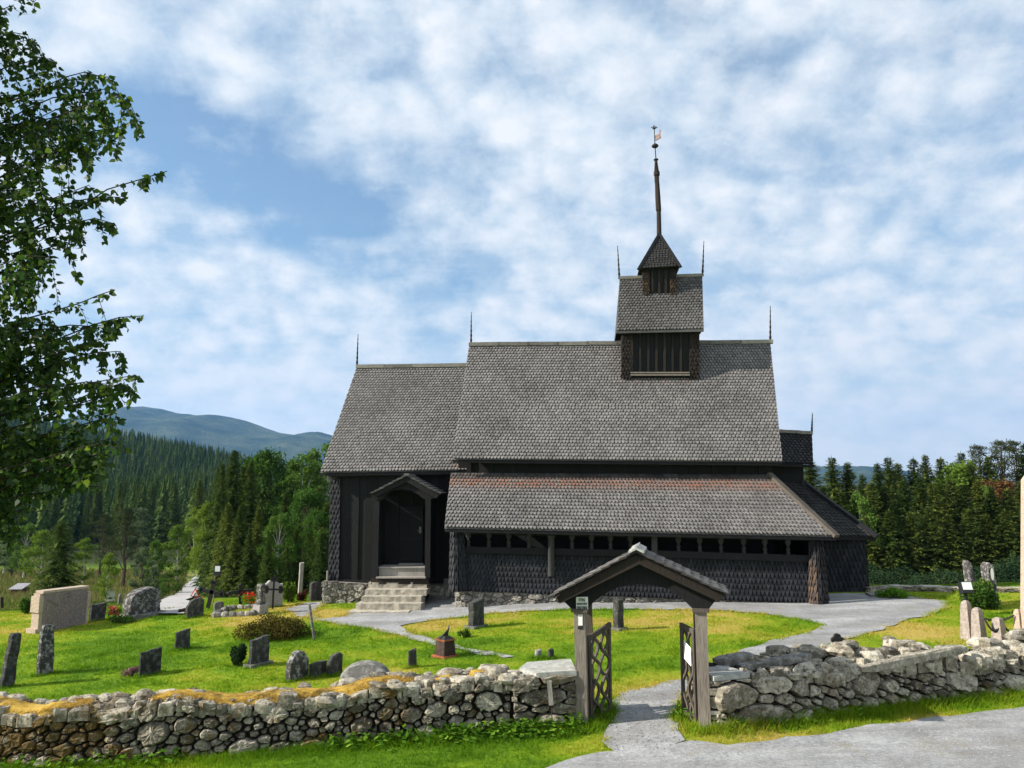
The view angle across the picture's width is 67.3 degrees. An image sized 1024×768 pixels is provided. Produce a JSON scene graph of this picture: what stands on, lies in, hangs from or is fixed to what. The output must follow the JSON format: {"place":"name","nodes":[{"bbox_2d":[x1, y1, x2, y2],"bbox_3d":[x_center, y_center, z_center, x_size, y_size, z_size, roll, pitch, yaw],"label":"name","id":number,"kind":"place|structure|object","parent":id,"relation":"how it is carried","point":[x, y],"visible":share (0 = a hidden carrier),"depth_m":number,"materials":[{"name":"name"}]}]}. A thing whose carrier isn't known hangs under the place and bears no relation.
{"place":"outdoors","nodes":[
{"label":"outdoors","id":0,"kind":"place"},
{"bbox_2d":[160,575,199,612],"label":"asphalt road","id":1,"kind":"structure","parent":0,"point":[178,601],"depth_m":29.56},
{"bbox_2d":[0,455,1023,767],"bbox_3d":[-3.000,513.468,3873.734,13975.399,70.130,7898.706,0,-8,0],"label":"ground","id":2,"kind":"structure","parent":0,"point":[622,681],"depth_m":18.20,"materials":[{"name":"plant"}]},
{"bbox_2d":[0,632,21,687],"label":"gravestone","id":3,"kind":"object","parent":2,"relation":"on","point":[8,675],"visible":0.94,"depth_m":16.50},
{"bbox_2d":[5,522,47,577],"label":"birch tree","id":4,"kind":"object","parent":2,"relation":"on","point":[30,527],"visible":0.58,"depth_m":86.03,"materials":[{"name":"green plant"}]},
{"bbox_2d":[18,530,54,580],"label":"birch tree","id":5,"kind":"object","parent":2,"relation":"on","point":[37,540],"visible":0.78,"depth_m":74.06,"materials":[{"name":"green plant"}]},
{"bbox_2d":[36,624,54,675],"bbox_3d":[-10.596,6.098,17.512,0.151,1.222,0.358,-4,-9,27],"label":"gravestone","id":6,"kind":"object","parent":2,"relation":"on","point":[45,660],"visible":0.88,"depth_m":17.45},
{"bbox_2d":[28,520,82,599],"bbox_3d":[-20.619,8.459,35.133,3.001,4.423,2.890,1,-8,-8],"label":"spruce tree","id":7,"kind":"object","parent":2,"relation":"on","point":[59,575],"visible":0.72,"depth_m":35.05,"materials":[{"name":"green plant"}]},
{"bbox_2d":[26,585,90,633],"bbox_3d":[-13.903,6.952,23.661,0.440,1.304,1.721,-4,-9,26],"label":"memorial","id":8,"kind":"object","parent":2,"relation":"on","point":[62,607],"visible":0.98,"depth_m":23.50,"materials":[{"name":"grey stone"}]},
{"bbox_2d":[0,0,166,556],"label":"birch tree","id":9,"kind":"object","parent":2,"relation":"on","point":[20,474],"visible":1,"depth_m":5.42,"materials":[{"name":"green plant"}]},
{"bbox_2d":[69,538,101,582],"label":"birch tree","id":10,"kind":"object","parent":2,"relation":"on","point":[85,556],"visible":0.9,"depth_m":76.20,"materials":[{"name":"green plant"}]},
{"bbox_2d":[0,567,187,611],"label":"field grass","id":11,"kind":"structure","parent":2,"relation":"on","point":[7,580],"depth_m":72.93,"materials":[{"name":"plant"}]},
{"bbox_2d":[73,513,125,579],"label":"pine tree","id":12,"kind":"object","parent":2,"relation":"on","point":[106,516],"visible":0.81,"depth_m":82.46,"materials":[{"name":"plant"}]},
{"bbox_2d":[92,552,121,600],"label":"birch tree","id":13,"kind":"object","parent":2,"relation":"on","point":[107,560],"visible":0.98,"depth_m":38.88,"materials":[{"name":"green plant"}]},
{"bbox_2d":[89,507,149,586],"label":"pine tree","id":14,"kind":"object","parent":2,"relation":"on","point":[127,520],"visible":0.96,"depth_m":70.54,"materials":[{"name":"plant"}]},
{"bbox_2d":[117,507,155,577],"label":"tree","id":15,"kind":"object","parent":2,"relation":"on","point":[141,515],"visible":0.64,"depth_m":90.17,"materials":[{"name":"green plant"}]},
{"bbox_2d":[127,546,157,589],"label":"willow tree","id":16,"kind":"object","parent":2,"relation":"on","point":[142,560],"visible":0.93,"depth_m":40.89,"materials":[{"name":"green plant"}]},
{"bbox_2d":[119,586,167,620],"bbox_3d":[-12.037,7.210,25.190,0.712,1.049,1.274,-4,-9,28],"label":"gravestone","id":17,"kind":"object","parent":2,"relation":"on","point":[141,603],"visible":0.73,"depth_m":24.94,"materials":[{"name":"stone"}]},
{"bbox_2d":[139,647,161,676],"bbox_3d":[-7.993,6.202,16.999,0.089,0.680,0.532,-4,-9,29],"label":"gravestone","id":18,"kind":"object","parent":2,"relation":"on","point":[150,660],"visible":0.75,"depth_m":16.97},
{"bbox_2d":[138,539,168,581],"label":"birch tree","id":19,"kind":"object","parent":2,"relation":"on","point":[156,551],"visible":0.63,"depth_m":60.55,"materials":[{"name":"green plant"}]},
{"bbox_2d":[0,415,330,550],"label":"hillside forest","id":20,"kind":"object","parent":2,"relation":"on","point":[184,468],"visible":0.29,"depth_m":248.20,"materials":[{"name":"plant"}]},
{"bbox_2d":[157,481,184,545],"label":"spruce tree","id":21,"kind":"object","parent":2,"relation":"on","point":[164,535],"visible":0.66,"depth_m":139.77,"materials":[{"name":"green plant"}]},
{"bbox_2d":[159,524,194,580],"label":"birch tree","id":22,"kind":"object","parent":2,"relation":"on","point":[175,533],"visible":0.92,"depth_m":82.27,"materials":[{"name":"green plant"}]},
{"bbox_2d":[174,479,207,567],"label":"spruce tree","id":23,"kind":"object","parent":2,"relation":"on","point":[198,496],"visible":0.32,"depth_m":110.21,"materials":[{"name":"green plant"}]},
{"bbox_2d":[180,507,205,573],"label":"birch tree","id":24,"kind":"object","parent":2,"relation":"on","point":[191,520],"visible":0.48,"depth_m":98.05,"materials":[{"name":"green plant"}]},
{"bbox_2d":[185,597,203,618],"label":"gravestone","id":25,"kind":"object","parent":2,"relation":"on","point":[194,606],"visible":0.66,"depth_m":24.34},
{"bbox_2d":[189,501,211,584],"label":"birch tree","id":26,"kind":"object","parent":2,"relation":"on","point":[201,516],"visible":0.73,"depth_m":58.60,"materials":[{"name":"green plant"}]},
{"bbox_2d":[196,465,219,595],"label":"spruce tree","id":27,"kind":"object","parent":2,"relation":"on","point":[215,490],"visible":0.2,"depth_m":58.93,"materials":[{"name":"green plant"}]},
{"bbox_2d":[196,461,230,597],"bbox_3d":[-19.475,9.805,51.093,2.708,9.531,3.028,8,-11,-43],"label":"spruce tree","id":28,"kind":"object","parent":2,"relation":"on","point":[219,507],"visible":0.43,"depth_m":51.05,"materials":[{"name":"green plant"}]},
{"bbox_2d":[201,502,233,597],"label":"spruce tree","id":29,"kind":"object","parent":2,"relation":"on","point":[227,523],"visible":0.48,"depth_m":44.95,"materials":[{"name":"green plant"}]},
{"bbox_2d":[190,450,252,595],"bbox_3d":[-19.484,9.990,54.271,5.629,11.068,5.133,1,-8,-8],"label":"spruce tree","id":30,"kind":"object","parent":2,"relation":"on","point":[234,493],"visible":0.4,"depth_m":54.23,"materials":[{"name":"green plant"}]},
{"bbox_2d":[217,524,243,597],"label":"spruce tree","id":31,"kind":"object","parent":2,"relation":"on","point":[232,571],"visible":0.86,"depth_m":41.86,"materials":[{"name":"green plant"}]},
{"bbox_2d":[211,604,255,617],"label":"grave kerb","id":32,"kind":"structure","parent":2,"relation":"on","point":[222,612],"depth_m":24.16,"materials":[{"name":"stone"}]},
{"bbox_2d":[217,504,256,597],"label":"spruce tree","id":33,"kind":"object","parent":2,"relation":"on","point":[240,522],"visible":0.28,"depth_m":44.13,"materials":[{"name":"green plant"}]},
{"bbox_2d":[229,642,246,665],"bbox_3d":[-6.181,6.096,17.309,0.444,0.548,0.481,0,-8,0],"label":"juniper bush","id":34,"kind":"object","parent":2,"relation":"on","point":[238,654],"visible":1,"depth_m":17.23,"materials":[{"name":"green plant"}]},
{"bbox_2d":[230,528,258,597],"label":"spruce tree","id":35,"kind":"object","parent":2,"relation":"on","point":[247,574],"visible":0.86,"depth_m":40.90,"materials":[{"name":"green plant"}]},
{"bbox_2d":[241,460,265,544],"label":"spruce tree","id":36,"kind":"object","parent":2,"relation":"on","point":[249,486],"visible":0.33,"depth_m":56.27,"materials":[{"name":"green plant"}]},
{"bbox_2d":[243,634,273,668],"bbox_3d":[-5.693,6.065,17.305,0.272,0.758,0.617,-5,-9,34],"label":"gravestone","id":37,"kind":"object","parent":2,"relation":"on","point":[259,650],"visible":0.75,"depth_m":17.23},
{"bbox_2d":[251,507,266,592],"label":"spruce tree","id":38,"kind":"object","parent":2,"relation":"on","point":[257,535],"visible":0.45,"depth_m":45.02,"materials":[{"name":"green plant"}]},
{"bbox_2d":[253,583,268,614],"bbox_3d":[-8.015,6.905,24.576,0.348,1.044,0.371,-5,-9,30],"label":"gravestone","id":39,"kind":"object","parent":2,"relation":"on","point":[260,606],"visible":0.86,"depth_m":24.47,"materials":[{"name":"stone"}]},
{"bbox_2d":[253,539,275,596],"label":"spruce tree","id":40,"kind":"object","parent":2,"relation":"on","point":[266,574],"visible":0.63,"depth_m":39.97,"materials":[{"name":"green plant"}]},
{"bbox_2d":[237,446,297,541],"bbox_3d":[-19.156,10.652,59.963,5.837,11.843,5.224,-4,-9,30],"label":"broadleaf tree","id":41,"kind":"object","parent":2,"relation":"on","point":[266,459],"visible":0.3,"depth_m":59.54,"materials":[{"name":"green plant"}]},
{"bbox_2d":[231,612,311,640],"bbox_3d":[-6.398,6.457,20.462,2.134,0.746,1.412,0,-8,0],"label":"heather mound","id":42,"kind":"object","parent":2,"relation":"on","point":[276,626],"visible":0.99,"depth_m":20.27,"materials":[{"name":"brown plant"}]},
{"bbox_2d":[265,580,282,606],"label":"gravestone","id":43,"kind":"object","parent":2,"relation":"on","point":[278,598],"visible":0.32,"depth_m":25.95,"materials":[{"name":"stone"}]},
{"bbox_2d":[257,512,303,581],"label":"birch tree","id":44,"kind":"object","parent":2,"relation":"on","point":[269,532],"visible":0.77,"depth_m":41.16,"materials":[{"name":"green plant"}]},
{"bbox_2d":[277,546,297,588],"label":"spruce tree","id":45,"kind":"object","parent":2,"relation":"on","point":[285,576],"visible":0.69,"depth_m":39.98,"materials":[{"name":"green plant"}]},
{"bbox_2d":[0,659,576,767],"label":"stone wall","id":46,"kind":"structure","parent":2,"relation":"on","point":[189,720],"depth_m":11.82,"materials":[{"name":"stone"}]},
{"bbox_2d":[283,528,309,593],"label":"spruce tree","id":47,"kind":"object","parent":2,"relation":"on","point":[296,536],"visible":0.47,"depth_m":41.92,"materials":[{"name":"green plant"}]},
{"bbox_2d":[285,650,308,681],"bbox_3d":[-4.457,5.898,15.975,0.187,0.692,0.487,-5,-10,34],"label":"gravestone","id":48,"kind":"object","parent":2,"relation":"on","point":[297,664],"visible":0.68,"depth_m":15.89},
{"bbox_2d":[266,452,330,554],"bbox_3d":[-16.150,10.701,59.028,5.122,10.925,4.699,4,-9,-26],"label":"birch tree","id":49,"kind":"object","parent":2,"relation":"on","point":[293,466],"visible":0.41,"depth_m":59.20,"materials":[{"name":"green plant"}]},
{"bbox_2d":[279,485,329,571],"bbox_3d":[-12.407,9.419,46.241,3.509,6.733,3.094,-3,-9,23],"label":"broadleaf tree","id":50,"kind":"object","parent":2,"relation":"on","point":[309,497],"visible":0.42,"depth_m":46.05,"materials":[{"name":"green plant"}]},
{"bbox_2d":[290,442,330,519],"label":"birch tree","id":51,"kind":"object","parent":2,"relation":"on","point":[313,456],"visible":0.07,"depth_m":65.32,"materials":[{"name":"green plant"}]},
{"bbox_2d":[299,507,329,579],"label":"broadleaf tree","id":52,"kind":"object","parent":2,"relation":"on","point":[317,518],"visible":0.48,"depth_m":42.92,"materials":[{"name":"green plant"}]},
{"bbox_2d":[304,532,327,593],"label":"spruce tree","id":53,"kind":"object","parent":2,"relation":"on","point":[320,569],"visible":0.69,"depth_m":39.98,"materials":[{"name":"green plant"}]},
{"bbox_2d":[326,652,342,674],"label":"gravestone","id":54,"kind":"object","parent":2,"relation":"on","point":[334,663],"visible":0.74,"depth_m":16.18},
{"bbox_2d":[340,660,389,678],"bbox_3d":[-2.450,4.810,12.930,0.799,0.237,0.476,0,-8,0],"label":"half round stone","id":55,"kind":"object","parent":2,"relation":"on","point":[361,669],"visible":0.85,"depth_m":12.81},
{"bbox_2d":[347,581,430,613],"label":"stone steps","id":56,"kind":"structure","parent":2,"relation":"on","point":[377,597],"depth_m":24.30,"materials":[{"name":"stone"}]},
{"bbox_2d":[0,698,862,767],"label":"broad weeds","id":57,"kind":"object","parent":2,"relation":"on","point":[503,722],"visible":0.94,"depth_m":11.77,"materials":[{"name":"green plant"}]},
{"bbox_2d":[431,626,458,659],"bbox_3d":[-1.515,5.868,17.466,0.480,0.740,0.480,8,-11,-44],"label":"sundial","id":58,"kind":"object","parent":2,"relation":"on","point":[445,646],"visible":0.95,"depth_m":17.35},
{"bbox_2d":[464,597,487,629],"bbox_3d":[-0.959,6.204,20.640,0.351,0.881,0.559,-7,-10,41],"label":"gravestone","id":59,"kind":"object","parent":2,"relation":"on","point":[476,613],"visible":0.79,"depth_m":20.52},
{"bbox_2d":[0,599,1023,767],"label":"long grass","id":60,"kind":"structure","parent":2,"relation":"on","point":[940,704],"depth_m":11.78,"materials":[{"name":"plant"}]},
{"bbox_2d":[320,125,878,606],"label":"stave church","id":61,"kind":"structure","parent":2,"relation":"on","point":[508,473],"depth_m":26.09,"materials":[{"name":"wood"}]},
{"bbox_2d":[611,599,626,631],"bbox_3d":[2.720,5.965,19.702,0.356,0.884,0.334,7,-10,-40],"label":"gravestone","id":62,"kind":"object","parent":2,"relation":"on","point":[618,613],"visible":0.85,"depth_m":19.63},
{"bbox_2d":[549,542,728,728],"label":"lych gate","id":63,"kind":"structure","parent":2,"relation":"on","point":[696,592],"depth_m":12.20,"materials":[{"name":"grey wood"}]},
{"bbox_2d":[282,592,1017,767],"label":"edge grass","id":64,"kind":"structure","parent":2,"relation":"on","point":[947,603],"depth_m":19.81,"materials":[{"name":"plant"}]},
{"bbox_2d":[803,462,835,502],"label":"spruce tree","id":65,"kind":"object","parent":2,"relation":"on","point":[811,474],"visible":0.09,"depth_m":61.30,"materials":[{"name":"green plant"}]},
{"bbox_2d":[823,456,851,509],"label":"spruce tree","id":66,"kind":"object","parent":2,"relation":"on","point":[833,488],"visible":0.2,"depth_m":65.25,"materials":[{"name":"green plant"}]},
{"bbox_2d":[838,462,862,509],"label":"spruce tree","id":67,"kind":"object","parent":2,"relation":"on","point":[849,477],"visible":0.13,"depth_m":65.28,"materials":[{"name":"green plant"}]},
{"bbox_2d":[688,628,1023,726],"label":"stone wall","id":68,"kind":"structure","parent":2,"relation":"on","point":[780,680],"depth_m":12.67,"materials":[{"name":"stone"}]},
{"bbox_2d":[845,490,886,568],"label":"birch tree","id":69,"kind":"object","parent":2,"relation":"on","point":[859,503],"visible":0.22,"depth_m":58.43,"materials":[{"name":"green plant"}]},
{"bbox_2d":[861,516,888,582],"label":"spruce tree","id":70,"kind":"object","parent":2,"relation":"on","point":[871,554],"visible":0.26,"depth_m":52.57,"materials":[{"name":"green plant"}]},
{"bbox_2d":[864,481,886,565],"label":"spruce tree","id":71,"kind":"object","parent":2,"relation":"on","point":[872,497],"visible":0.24,"depth_m":61.04,"materials":[{"name":"green plant"}]},
{"bbox_2d":[864,462,898,542],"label":"spruce tree","id":72,"kind":"object","parent":2,"relation":"on","point":[877,480],"visible":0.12,"depth_m":69.27,"materials":[{"name":"green plant"}]},
{"bbox_2d":[876,486,905,570],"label":"spruce tree","id":73,"kind":"object","parent":2,"relation":"on","point":[884,500],"visible":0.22,"depth_m":61.08,"materials":[{"name":"green plant"}]},
{"bbox_2d":[874,509,914,583],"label":"spruce tree","id":74,"kind":"object","parent":2,"relation":"on","point":[892,553],"visible":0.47,"depth_m":52.70,"materials":[{"name":"green plant"}]},
{"bbox_2d":[879,457,909,524],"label":"spruce tree","id":75,"kind":"object","parent":2,"relation":"on","point":[887,472],"visible":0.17,"depth_m":71.14,"materials":[{"name":"green plant"}]},
{"bbox_2d":[891,478,921,563],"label":"spruce tree","id":76,"kind":"object","parent":2,"relation":"on","point":[905,507],"visible":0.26,"depth_m":61.00,"materials":[{"name":"green plant"}]},
{"bbox_2d":[898,512,933,578],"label":"spruce tree","id":77,"kind":"object","parent":2,"relation":"on","point":[912,541],"visible":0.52,"depth_m":52.65,"materials":[{"name":"green plant"}]},
{"bbox_2d":[904,457,930,517],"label":"spruce tree","id":78,"kind":"object","parent":2,"relation":"on","point":[913,474],"visible":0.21,"depth_m":71.30,"materials":[{"name":"green plant"}]},
{"bbox_2d":[910,475,929,565],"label":"spruce tree","id":79,"kind":"object","parent":2,"relation":"on","point":[920,501],"visible":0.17,"depth_m":63.09,"materials":[{"name":"green plant"}]},
{"bbox_2d":[919,454,943,510],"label":"spruce tree","id":80,"kind":"object","parent":2,"relation":"on","point":[925,469],"visible":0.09,"depth_m":73.36,"materials":[{"name":"green plant"}]},
{"bbox_2d":[918,506,952,579],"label":"spruce tree","id":81,"kind":"object","parent":2,"relation":"on","point":[929,527],"visible":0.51,"depth_m":52.70,"materials":[{"name":"green plant"}]},
{"bbox_2d":[916,481,962,567],"bbox_3d":[33.527,13.054,60.840,5.806,10.904,6.403,-7,-10,40],"label":"spruce tree","id":82,"kind":"object","parent":2,"relation":"on","point":[934,495],"visible":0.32,"depth_m":60.95,"materials":[{"name":"green plant"}]},
{"bbox_2d":[865,584,1019,592],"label":"stone wall","id":83,"kind":"structure","parent":2,"relation":"on","point":[935,588],"depth_m":24.68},
{"bbox_2d":[940,478,960,545],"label":"spruce tree","id":84,"kind":"object","parent":2,"relation":"on","point":[949,497],"visible":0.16,"depth_m":63.11,"materials":[{"name":"green plant"}]},
{"bbox_2d":[936,514,967,583],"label":"spruce tree","id":85,"kind":"object","parent":2,"relation":"on","point":[949,538],"visible":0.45,"depth_m":52.61,"materials":[{"name":"green plant"}]},
{"bbox_2d":[931,461,979,515],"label":"birch tree","id":86,"kind":"object","parent":2,"relation":"on","point":[954,474],"visible":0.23,"depth_m":72.70,"materials":[{"name":"green plant"}]},
{"bbox_2d":[960,600,971,639],"bbox_3d":[10.479,5.480,17.716,0.245,0.970,0.245,4,-9,-28],"label":"granite bollard","id":87,"kind":"object","parent":2,"relation":"on","point":[965,618],"visible":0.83,"depth_m":17.67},
{"bbox_2d":[954,508,985,576],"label":"spruce tree","id":88,"kind":"object","parent":2,"relation":"on","point":[974,553],"visible":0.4,"depth_m":52.81,"materials":[{"name":"green plant"}]},
{"bbox_2d":[946,484,993,570],"bbox_3d":[36.376,13.180,60.919,7.158,10.765,6.742,1,-8,-5],"label":"spruce tree","id":89,"kind":"object","parent":2,"relation":"on","point":[965,503],"visible":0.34,"depth_m":61.05,"materials":[{"name":"green plant"}]},
{"bbox_2d":[969,479,987,538],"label":"spruce tree","id":90,"kind":"object","parent":2,"relation":"on","point":[978,497],"visible":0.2,"depth_m":63.13,"materials":[{"name":"green plant"}]},
{"bbox_2d":[971,607,986,637],"bbox_3d":[10.534,5.495,17.381,0.255,0.868,0.255,4,-9,-28],"label":"granite bollard","id":91,"kind":"object","parent":2,"relation":"on","point":[978,628],"visible":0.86,"depth_m":17.33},
{"bbox_2d":[957,577,1001,609],"bbox_3d":[13.151,5.951,21.729,1.019,0.940,0.969,0,-8,0],"label":"leafy bush","id":92,"kind":"object","parent":2,"relation":"on","point":[983,594],"visible":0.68,"depth_m":21.49,"materials":[{"name":"green plant"}]},
{"bbox_2d":[964,444,996,477],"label":"pine tree","id":93,"kind":"object","parent":2,"relation":"on","point":[978,459],"visible":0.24,"depth_m":79.56,"materials":[{"name":"plant"}]},
{"bbox_2d":[977,513,1005,567],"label":"spruce tree","id":94,"kind":"object","parent":2,"relation":"on","point":[990,552],"visible":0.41,"depth_m":52.78,"materials":[{"name":"green plant"}]},
{"bbox_2d":[979,454,1003,502],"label":"spruce tree","id":95,"kind":"object","parent":2,"relation":"on","point":[989,473],"visible":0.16,"depth_m":77.42,"materials":[{"name":"green plant"}]},
{"bbox_2d":[967,478,1016,519],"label":"rowan tree","id":96,"kind":"object","parent":2,"relation":"on","point":[1000,488],"visible":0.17,"depth_m":68.68,"materials":[{"name":"red plant"}]},
{"bbox_2d":[979,486,1015,560],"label":"spruce tree","id":97,"kind":"object","parent":2,"relation":"on","point":[992,511],"visible":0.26,"depth_m":61.02,"materials":[{"name":"green plant"}]},
{"bbox_2d":[986,439,1021,504],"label":"pine tree","id":98,"kind":"object","parent":2,"relation":"on","point":[1002,463],"visible":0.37,"depth_m":79.34,"materials":[{"name":"plant"}]},
{"bbox_2d":[994,509,1020,581],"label":"spruce tree","id":99,"kind":"object","parent":2,"relation":"on","point":[1007,544],"visible":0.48,"depth_m":52.82,"materials":[{"name":"green plant"}]},
{"bbox_2d":[998,487,1020,560],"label":"spruce tree","id":100,"kind":"object","parent":2,"relation":"on","point":[1009,507],"visible":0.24,"depth_m":61.02,"materials":[{"name":"green plant"}]},
{"bbox_2d":[1002,439,1023,501],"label":"pine tree","id":101,"kind":"object","parent":2,"relation":"on","point":[1011,446],"visible":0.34,"depth_m":81.49,"materials":[{"name":"plant"}]},
{"bbox_2d":[1020,476,1023,627],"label":"obelisk","id":102,"kind":"object","parent":2,"relation":"on","point":[1022,562],"visible":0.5,"depth_m":17.62,"materials":[{"name":"beige stone"}]},
{"bbox_2d":[0,0,1023,480],"label":"sky","id":103,"kind":"structure","parent":0,"point":[383,174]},
{"bbox_2d":[51,406,1014,485],"bbox_3d":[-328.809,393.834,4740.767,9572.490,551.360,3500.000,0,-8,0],"label":"mountain","id":104,"kind":"structure","parent":0,"point":[230,434],"depth_m":4259.23,"materials":[{"name":"plant"}]},
{"bbox_2d":[287,593,949,750],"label":"gravel path","id":105,"kind":"structure","parent":0,"point":[844,615],"depth_m":20.84,"materials":[{"name":"gravel"}]},
{"bbox_2d":[546,707,1023,767],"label":"gravel road","id":106,"kind":"structure","parent":0,"point":[889,736],"depth_m":10.74,"materials":[{"name":"gravel"}]},
{"bbox_2d":[555,649,1023,767],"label":"loose pebbles","id":107,"kind":"object","parent":106,"relation":"on","point":[786,736],"visible":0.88,"depth_m":11.07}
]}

